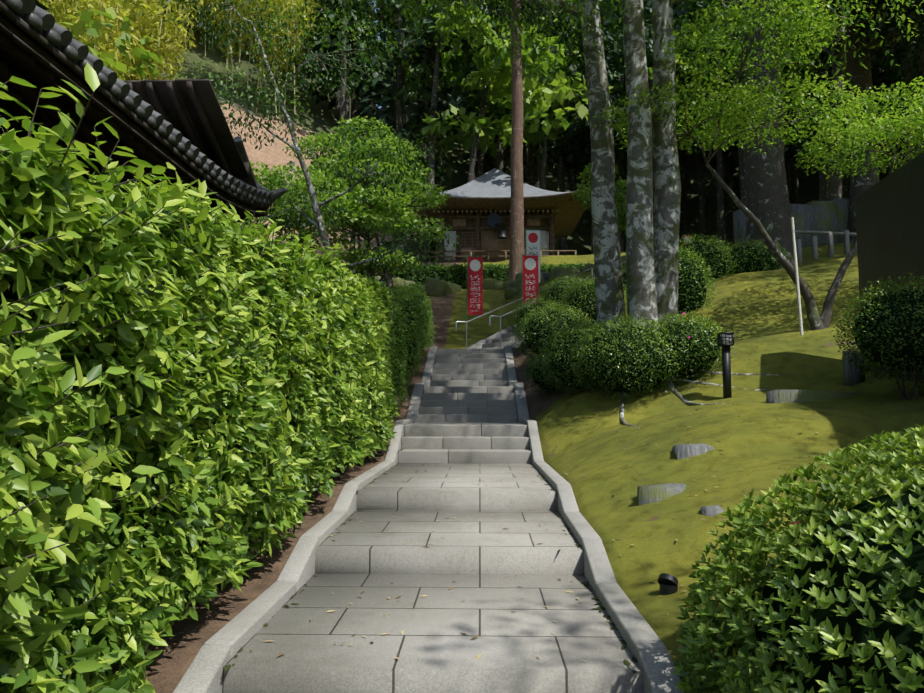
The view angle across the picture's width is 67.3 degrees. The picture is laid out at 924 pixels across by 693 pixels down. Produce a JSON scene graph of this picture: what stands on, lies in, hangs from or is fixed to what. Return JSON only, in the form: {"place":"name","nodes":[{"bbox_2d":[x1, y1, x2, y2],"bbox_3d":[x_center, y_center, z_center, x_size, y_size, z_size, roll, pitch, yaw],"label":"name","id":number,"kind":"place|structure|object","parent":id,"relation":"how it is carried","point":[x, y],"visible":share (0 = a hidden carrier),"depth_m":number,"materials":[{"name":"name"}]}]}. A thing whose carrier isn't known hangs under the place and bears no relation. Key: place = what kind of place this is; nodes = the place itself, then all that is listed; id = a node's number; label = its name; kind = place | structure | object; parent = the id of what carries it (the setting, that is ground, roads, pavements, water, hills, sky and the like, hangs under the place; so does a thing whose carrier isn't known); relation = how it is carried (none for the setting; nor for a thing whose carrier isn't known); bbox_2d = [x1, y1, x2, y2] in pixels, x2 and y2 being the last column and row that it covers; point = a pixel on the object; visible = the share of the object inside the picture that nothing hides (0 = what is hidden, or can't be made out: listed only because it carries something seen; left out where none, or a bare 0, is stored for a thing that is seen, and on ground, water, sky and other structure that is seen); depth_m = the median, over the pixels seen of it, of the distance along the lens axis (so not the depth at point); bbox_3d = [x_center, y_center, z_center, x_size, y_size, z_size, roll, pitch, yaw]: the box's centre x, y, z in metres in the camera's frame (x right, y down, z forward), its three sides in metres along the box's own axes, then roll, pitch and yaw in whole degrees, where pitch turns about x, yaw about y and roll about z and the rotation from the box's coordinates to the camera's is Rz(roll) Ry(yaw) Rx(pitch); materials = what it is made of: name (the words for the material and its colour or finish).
{"place":"outdoors","nodes":[
{"label":"outdoors","id":0,"kind":"place"},
{"bbox_2d":[0,56,12,154],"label":"hall wall","id":1,"kind":"structure","parent":0,"point":[5,105],"depth_m":9.98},
{"bbox_2d":[0,1,268,224],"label":"roof","id":2,"kind":"structure","parent":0,"point":[190,110],"depth_m":9.91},
{"bbox_2d":[0,0,287,206],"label":"roof tiles","id":3,"kind":"object","parent":2,"relation":"on","point":[43,23],"visible":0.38,"depth_m":7.75,"materials":[{"name":"black tile"}]},
{"bbox_2d":[369,1,382,107],"label":"sky","id":4,"kind":"structure","parent":0,"point":[372,1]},
{"bbox_2d":[466,255,466,320],"bbox_3d":[0.374,-1.263,20.571,0.510,2.950,0.026,0,-5,1],"label":"red banner pole","id":5,"kind":"object","parent":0,"point":[466,287],"visible":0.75,"depth_m":20.61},
{"bbox_2d":[70,0,923,692],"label":"ground","id":6,"kind":"structure","parent":0,"point":[756,440],"depth_m":9.07,"materials":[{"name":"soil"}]},
{"bbox_2d":[0,224,282,691],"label":"hedge","id":7,"kind":"object","parent":6,"relation":"on","point":[9,293],"depth_m":3.01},
{"bbox_2d":[47,0,323,118],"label":"bamboo culms","id":8,"kind":"object","parent":6,"relation":"on","point":[228,55],"visible":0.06,"depth_m":58.14,"materials":[{"name":"beige"}]},
{"bbox_2d":[0,62,400,692],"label":"hedge","id":9,"kind":"object","parent":6,"relation":"on","point":[54,644],"depth_m":3.08,"materials":[{"name":"green plant"}]},
{"bbox_2d":[37,0,375,85],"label":"bamboo leaves","id":10,"kind":"object","parent":6,"relation":"on","point":[142,16],"visible":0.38,"depth_m":47.85,"materials":[{"name":"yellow plant"}]},
{"bbox_2d":[235,216,265,237],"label":"leaves","id":11,"kind":"object","parent":6,"relation":"on","point":[252,222],"depth_m":22.31,"materials":[{"name":"green plant"}]},
{"bbox_2d":[280,146,313,179],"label":"clearing stumps","id":12,"kind":"object","parent":6,"relation":"on","point":[292,162],"visible":0.02,"depth_m":51.65,"materials":[{"name":"grey wood"}]},
{"bbox_2d":[245,161,361,254],"bbox_3d":[-5.703,-3.581,24.052,6.639,5.654,4.797,-2,-5,25],"label":"maple","id":13,"kind":"object","parent":6,"relation":"on","point":[268,175],"depth_m":22.95,"materials":[{"name":"green plant"}]},
{"bbox_2d":[153,0,459,277],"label":"young tree","id":14,"kind":"object","parent":6,"relation":"on","point":[306,56],"depth_m":16.58,"materials":[{"name":"green plant"}]},
{"bbox_2d":[282,115,431,282],"bbox_3d":[-4.610,-5.838,31.043,6.682,7.472,6.688,0,-5,1],"label":"maple","id":15,"kind":"object","parent":6,"relation":"on","point":[310,142],"depth_m":30.08,"materials":[{"name":"green plant"}]},
{"bbox_2d":[287,156,451,281],"bbox_3d":[-2.784,-2.654,21.315,5.020,5.563,5.524,0,-5,1],"label":"maple","id":16,"kind":"object","parent":6,"relation":"on","point":[358,215],"depth_m":20.56,"materials":[{"name":"green plant"}]},
{"bbox_2d":[299,133,444,290],"bbox_3d":[-3.486,-4.660,26.160,5.886,6.773,5.672,0,-5,1],"label":"maple","id":17,"kind":"object","parent":6,"relation":"on","point":[366,147],"depth_m":25.24,"materials":[{"name":"green plant"}]},
{"bbox_2d":[384,295,423,412],"bbox_3d":[-2.366,0.191,15.306,2.380,3.312,8.410,0,-5,1],"label":"shrub row","id":18,"kind":"object","parent":6,"relation":"on","point":[397,333],"visible":0.04,"depth_m":15.14,"materials":[{"name":"green plant"}]},
{"bbox_2d":[384,282,435,417],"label":"shrub leaves","id":19,"kind":"object","parent":6,"relation":"on","point":[424,305],"visible":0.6,"depth_m":14.95,"materials":[{"name":"green plant"}]},
{"bbox_2d":[173,346,683,692],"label":"path kerbs","id":20,"kind":"structure","parent":6,"relation":"on","point":[218,650],"depth_m":4.68,"materials":[{"name":"stone"}]},
{"bbox_2d":[222,463,643,692],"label":"path paving","id":21,"kind":"structure","parent":6,"relation":"on","point":[477,556],"depth_m":4.35,"materials":[{"name":"stone"}]},
{"bbox_2d":[225,423,637,673],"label":"kerb moss patches","id":22,"kind":"object","parent":21,"relation":"on","point":[626,662],"visible":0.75,"depth_m":4.30,"materials":[{"name":"green plant"}]},
{"bbox_2d":[345,270,549,287],"bbox_3d":[1.204,-3.273,37.432,16.500,1.500,1.100,0,-5,1],"label":"hedge","id":23,"kind":"object","parent":6,"relation":"on","point":[425,273],"visible":0.07,"depth_m":36.98,"materials":[{"name":"green plant"}]},
{"bbox_2d":[398,349,531,462],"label":"stair steps","id":24,"kind":"structure","parent":6,"relation":"on","point":[468,411],"depth_m":13.13,"materials":[{"name":"stone"}]},
{"bbox_2d":[338,261,591,288],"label":"hedge leaves","id":25,"kind":"object","parent":6,"relation":"on","point":[454,268],"visible":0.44,"depth_m":36.85,"materials":[{"name":"green plant"}]},
{"bbox_2d":[280,0,663,331],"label":"tall tree","id":26,"kind":"object","parent":6,"relation":"on","point":[609,291],"depth_m":12.00,"materials":[{"name":"grey plant"}]},
{"bbox_2d":[468,257,482,314],"bbox_3d":[0.394,-1.801,20.620,0.450,1.750,0.082,0,-5,1],"label":"banner","id":27,"kind":"object","parent":6,"relation":"on","point":[475,285],"visible":0.98,"depth_m":20.65,"materials":[{"name":"red fabric"}]},
{"bbox_2d":[35,0,923,262],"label":"forest","id":28,"kind":"object","parent":6,"relation":"on","point":[379,94],"depth_m":50.63,"materials":[{"name":"green plant"}]},
{"bbox_2d":[60,0,923,165],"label":"broad forest leaves","id":29,"kind":"object","parent":6,"relation":"on","point":[545,100],"visible":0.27,"depth_m":45.06,"materials":[{"name":"green plant"}]},
{"bbox_2d":[359,255,625,299],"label":"bank rocks","id":30,"kind":"object","parent":6,"relation":"on","point":[442,288],"visible":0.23,"depth_m":28.82,"materials":[{"name":"grey stone"}]},
{"bbox_2d":[408,190,584,262],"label":"hall","id":31,"kind":"structure","parent":6,"relation":"on","point":[564,220],"depth_m":41.20,"materials":[{"name":"brown wood"}]},
{"bbox_2d":[453,218,539,259],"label":"temple doors","id":32,"kind":"structure","parent":31,"relation":"attached to","point":[490,241],"depth_m":41.26,"materials":[{"name":"brown wood"}]},
{"bbox_2d":[426,168,567,196],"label":"hall roof","id":33,"kind":"structure","parent":31,"relation":"attached to","point":[494,182],"depth_m":42.45,"materials":[{"name":"grey metal"}]},
{"bbox_2d":[487,204,509,238],"bbox_3d":[2.022,-6.703,40.311,1.800,2.930,2.005,0,-5,1],"label":"hall gong lantern","id":34,"kind":"object","parent":31,"relation":"hanging from","point":[493,220],"visible":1,"depth_m":39.85,"materials":[{"name":"black metal"}]},
{"bbox_2d":[480,329,523,348],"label":"stairs","id":35,"kind":"structure","parent":6,"relation":"on","point":[508,338],"depth_m":19.18,"materials":[{"name":"stone"}]},
{"bbox_2d":[465,325,524,348],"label":"stair kerb","id":36,"kind":"structure","parent":35,"relation":"on","point":[478,344],"depth_m":19.57,"materials":[{"name":"stone"}]},
{"bbox_2d":[455,261,625,348],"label":"handrails","id":37,"kind":"object","parent":35,"relation":"on","point":[592,276],"visible":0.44,"depth_m":19.09,"materials":[{"name":"silver metal"}]},
{"bbox_2d":[471,0,572,279],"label":"cedar","id":38,"kind":"object","parent":6,"relation":"on","point":[517,227],"depth_m":34.71,"materials":[{"name":"brown plant"}]},
{"bbox_2d":[521,253,538,306],"bbox_3d":[1.932,-1.129,19.715,0.510,3.100,0.026,0,-5,1],"label":"banner pole","id":39,"kind":"object","parent":6,"relation":"on","point":[521,272],"visible":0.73,"depth_m":19.80,"materials":[{"name":"black metal"}]},
{"bbox_2d":[522,255,538,304],"bbox_3d":[1.952,-1.741,19.771,0.450,1.750,0.082,0,-5,1],"label":"banner","id":40,"kind":"object","parent":6,"relation":"on","point":[530,277],"visible":0.62,"depth_m":19.80,"materials":[{"name":"red fabric"}]},
{"bbox_2d":[525,228,539,253],"bbox_3d":[2.331,-2.365,22.820,0.510,3.100,0.026,0,-5,1],"label":"banner pole","id":41,"kind":"object","parent":6,"relation":"on","point":[525,236],"visible":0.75,"depth_m":22.93,"materials":[{"name":"black metal"}]},
{"bbox_2d":[526,230,539,281],"bbox_3d":[2.351,-2.978,22.877,0.450,1.750,0.082,0,-5,1],"label":"white banner cloth","id":42,"kind":"object","parent":6,"relation":"on","point":[532,241],"visible":0.62,"depth_m":22.92,"materials":[{"name":"fabric"}]},
{"bbox_2d":[508,295,560,340],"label":"clipped bush leaves","id":43,"kind":"object","parent":6,"relation":"on","point":[527,304],"visible":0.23,"depth_m":16.64,"materials":[{"name":"green plant"}]},
{"bbox_2d":[517,303,552,333],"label":"clipped bush","id":44,"kind":"object","parent":6,"relation":"on","point":[526,309],"visible":0.29,"depth_m":16.55,"materials":[{"name":"green plant"}]},
{"bbox_2d":[524,350,566,396],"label":"clipped bush leaves","id":45,"kind":"object","parent":6,"relation":"on","point":[533,371],"visible":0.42,"depth_m":13.18,"materials":[{"name":"green plant"}]},
{"bbox_2d":[532,357,566,390],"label":"clipped bush","id":46,"kind":"object","parent":6,"relation":"on","point":[539,382],"visible":0.19,"depth_m":13.10,"materials":[{"name":"green plant"}]},
{"bbox_2d":[524,311,581,355],"bbox_3d":[2.027,-0.235,15.020,1.360,1.061,1.360,0,-5,1],"label":"clipped bush","id":47,"kind":"object","parent":6,"relation":"on","point":[531,329],"visible":0.31,"depth_m":14.54,"materials":[{"name":"green plant"}]},
{"bbox_2d":[511,301,595,360],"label":"clipped bush leaves","id":48,"kind":"object","parent":6,"relation":"on","point":[520,336],"visible":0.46,"depth_m":14.65,"materials":[{"name":"green plant"}]},
{"bbox_2d":[536,274,588,305],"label":"clipped bush leaves","id":49,"kind":"object","parent":6,"relation":"on","point":[547,284],"visible":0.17,"depth_m":17.59,"materials":[{"name":"green plant"}]},
{"bbox_2d":[544,282,582,309],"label":"clipped bush","id":50,"kind":"object","parent":6,"relation":"on","point":[553,294],"visible":0.17,"depth_m":17.47,"materials":[{"name":"green plant"}]},
{"bbox_2d":[536,317,610,397],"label":"clipped bush leaves","id":51,"kind":"object","parent":6,"relation":"on","point":[559,335],"visible":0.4,"depth_m":11.57,"materials":[{"name":"green plant"}]},
{"bbox_2d":[550,332,598,388],"bbox_3d":[2.146,0.243,11.865,1.280,0.998,1.280,0,-5,1],"label":"clipped bush","id":52,"kind":"object","parent":6,"relation":"on","point":[553,364],"visible":0.38,"depth_m":11.50,"materials":[{"name":"green plant"}]},
{"bbox_2d":[567,284,595,324],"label":"clipped bush","id":53,"kind":"object","parent":6,"relation":"on","point":[576,303],"visible":0.27,"depth_m":15.20,"materials":[{"name":"green plant"}]},
{"bbox_2d":[250,328,923,661],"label":"fallen leaves","id":54,"kind":"object","parent":6,"relation":"on","point":[478,656],"visible":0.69,"depth_m":4.99,"materials":[{"name":"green plant"}]},
{"bbox_2d":[558,276,627,324],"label":"clipped bush leaves","id":55,"kind":"object","parent":6,"relation":"on","point":[568,292],"visible":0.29,"depth_m":15.26,"materials":[{"name":"green plant"}]},
{"bbox_2d":[572,163,626,234],"bbox_3d":[6.246,-5.554,30.101,2.778,5.159,4.201,-2,-5,23],"label":"maple","id":56,"kind":"object","parent":6,"relation":"on","point":[586,194],"depth_m":29.86,"materials":[{"name":"green plant"}]},
{"bbox_2d":[622,272,626,295],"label":"lawn shrub","id":57,"kind":"object","parent":6,"relation":"on","point":[624,275],"visible":0.08,"depth_m":19.07,"materials":[{"name":"green plant"}]},
{"bbox_2d":[622,262,626,291],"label":"lawn shrub leaves","id":58,"kind":"object","parent":6,"relation":"on","point":[624,277],"visible":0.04,"depth_m":19.01,"materials":[{"name":"green plant"}]},
{"bbox_2d":[585,326,669,392],"bbox_3d":[2.622,0.208,10.952,1.360,1.061,1.360,0,-5,1],"label":"clipped bush","id":59,"kind":"object","parent":6,"relation":"on","point":[636,350],"visible":0.54,"depth_m":10.46,"materials":[{"name":"green plant"}]},
{"bbox_2d":[570,313,693,400],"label":"clipped bush leaves","id":60,"kind":"object","parent":59,"relation":"attached to","point":[580,343],"visible":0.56,"depth_m":10.44,"materials":[{"name":"green plant"}]},
{"bbox_2d":[573,0,701,331],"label":"tall tree","id":61,"kind":"object","parent":6,"relation":"on","point":[641,286],"depth_m":11.25,"materials":[{"name":"grey plant"}]},
{"bbox_2d":[657,573,677,594],"bbox_3d":[1.278,1.472,4.306,0.124,0.136,0.111,-4,-6,38],"label":"spotlight","id":62,"kind":"object","parent":6,"relation":"on","point":[668,584],"visible":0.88,"depth_m":4.27,"materials":[{"name":"grey metal"}]},
{"bbox_2d":[683,235,691,244],"bbox_3d":[12.105,-5.115,37.255,0.450,1.750,0.082,0,-5,1],"label":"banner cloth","id":63,"kind":"object","parent":6,"relation":"on","point":[687,237],"visible":0.1,"depth_m":37.30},
{"bbox_2d":[656,321,719,375],"bbox_3d":[3.472,0.037,10.944,1.120,0.874,1.120,0,-5,1],"label":"clipped bush","id":64,"kind":"object","parent":6,"relation":"on","point":[694,350],"visible":0.4,"depth_m":10.51,"materials":[{"name":"green plant"}]},
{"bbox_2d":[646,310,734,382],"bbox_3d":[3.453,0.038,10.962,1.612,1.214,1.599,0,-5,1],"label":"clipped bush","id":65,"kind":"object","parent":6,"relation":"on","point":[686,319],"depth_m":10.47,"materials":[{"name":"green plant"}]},
{"bbox_2d":[678,258,706,313],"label":"lawn shrub","id":66,"kind":"object","parent":6,"relation":"on","point":[682,304],"visible":0.25,"depth_m":15.06,"materials":[{"name":"green plant"}]},
{"bbox_2d":[678,246,717,313],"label":"lawn shrub leaves","id":67,"kind":"object","parent":6,"relation":"on","point":[704,277],"visible":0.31,"depth_m":15.09,"materials":[{"name":"green plant"}]},
{"bbox_2d":[678,242,726,279],"bbox_3d":[5.941,-2.002,17.575,1.440,1.280,1.440,0,-5,1],"label":"lawn shrub","id":68,"kind":"object","parent":6,"relation":"on","point":[708,256],"visible":0.29,"depth_m":17.01,"materials":[{"name":"green plant"}]},
{"bbox_2d":[679,233,740,280],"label":"lawn shrub leaves","id":69,"kind":"object","parent":6,"relation":"on","point":[713,240],"visible":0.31,"depth_m":17.05,"materials":[{"name":"green plant"}]},
{"bbox_2d":[619,371,801,428],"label":"tree roots","id":70,"kind":"object","parent":6,"relation":"on","point":[673,391],"visible":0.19,"depth_m":10.35,"materials":[{"name":"grey plant"}]},
{"bbox_2d":[717,332,733,398],"bbox_3d":[3.775,0.315,9.909,0.180,1.030,0.180,0,-5,1],"label":"bollard lamp","id":71,"kind":"object","parent":6,"relation":"on","point":[726,372],"depth_m":9.87,"materials":[{"name":"black metal"}]},
{"bbox_2d":[590,0,866,329],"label":"dogwood","id":72,"kind":"object","parent":6,"relation":"on","point":[738,95],"depth_m":11.69,"materials":[{"name":"green plant"}]},
{"bbox_2d":[724,246,780,275],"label":"lawn shrub","id":73,"kind":"object","parent":6,"relation":"on","point":[757,263],"visible":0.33,"depth_m":18.41,"materials":[{"name":"green plant"}]},
{"bbox_2d":[721,238,792,273],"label":"lawn shrub leaves","id":74,"kind":"object","parent":6,"relation":"on","point":[759,244],"visible":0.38,"depth_m":18.39,"materials":[{"name":"green plant"}]},
{"bbox_2d":[742,0,793,267],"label":"giant tree","id":75,"kind":"object","parent":6,"relation":"on","point":[767,196],"visible":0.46,"depth_m":20.27,"materials":[{"name":"grey plant"}]},
{"bbox_2d":[637,390,905,515],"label":"garden rocks","id":76,"kind":"object","parent":6,"relation":"on","point":[646,494],"visible":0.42,"depth_m":6.80,"materials":[{"name":"grey stone"}]},
{"bbox_2d":[652,0,923,327],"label":"tall tree","id":77,"kind":"object","parent":6,"relation":"on","point":[666,209],"depth_m":11.63,"materials":[{"name":"plant"}]},
{"bbox_2d":[733,198,848,248],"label":"stone wall","id":78,"kind":"structure","parent":6,"relation":"on","point":[830,216],"depth_m":24.28,"materials":[{"name":"grey stone"}]},
{"bbox_2d":[670,424,923,692],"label":"azalea","id":79,"kind":"object","parent":6,"relation":"on","point":[701,642],"depth_m":2.50,"materials":[{"name":"green plant"}]},
{"bbox_2d":[791,217,803,334],"bbox_3d":[5.629,-1.155,11.664,0.054,2.191,0.517,-1,-5,17],"label":"pole","id":80,"kind":"object","parent":6,"relation":"on","point":[797,278],"visible":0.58,"depth_m":11.64,"materials":[{"name":"grey wood"}]},
{"bbox_2d":[795,230,856,263],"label":"stone fence posts","id":81,"kind":"object","parent":6,"relation":"on","point":[844,233],"visible":0.27,"depth_m":21.87,"materials":[{"name":"stone"}]},
{"bbox_2d":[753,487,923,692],"bbox_3d":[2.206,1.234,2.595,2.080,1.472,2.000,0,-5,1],"label":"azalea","id":82,"kind":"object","parent":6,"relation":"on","point":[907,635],"visible":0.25,"depth_m":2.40,"materials":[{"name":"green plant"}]},
{"bbox_2d":[777,0,923,243],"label":"giant tree","id":83,"kind":"object","parent":6,"relation":"on","point":[907,46],"depth_m":23.80,"materials":[{"name":"plant"}]},
{"bbox_2d":[842,351,864,385],"bbox_3d":[5.176,0.311,9.169,0.300,0.500,0.100,2,-5,-27],"label":"granite stub","id":84,"kind":"object","parent":6,"relation":"on","point":[852,376],"visible":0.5,"depth_m":9.11,"materials":[{"name":"grey stone"}]},
{"bbox_2d":[794,76,923,328],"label":"dogwood","id":85,"kind":"object","parent":6,"relation":"on","point":[880,129],"depth_m":12.72,"materials":[{"name":"green plant"}]},
{"bbox_2d":[830,269,923,399],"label":"round bush","id":86,"kind":"object","parent":6,"relation":"on","point":[857,316],"depth_m":7.37,"materials":[{"name":"green plant"}]},
{"bbox_2d":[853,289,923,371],"bbox_3d":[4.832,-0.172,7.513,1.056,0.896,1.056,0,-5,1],"label":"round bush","id":87,"kind":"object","parent":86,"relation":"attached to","point":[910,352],"visible":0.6,"depth_m":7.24,"materials":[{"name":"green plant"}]},
{"bbox_2d":[855,152,923,382],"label":"monument slab","id":88,"kind":"structure","parent":6,"relation":"on","point":[889,210],"depth_m":9.05,"materials":[{"name":"grey stone"}]},
{"bbox_2d":[658,0,668,67],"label":"tree trunk","id":89,"kind":"object","parent":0,"point":[663,29],"visible":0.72,"depth_m":11.83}
]}

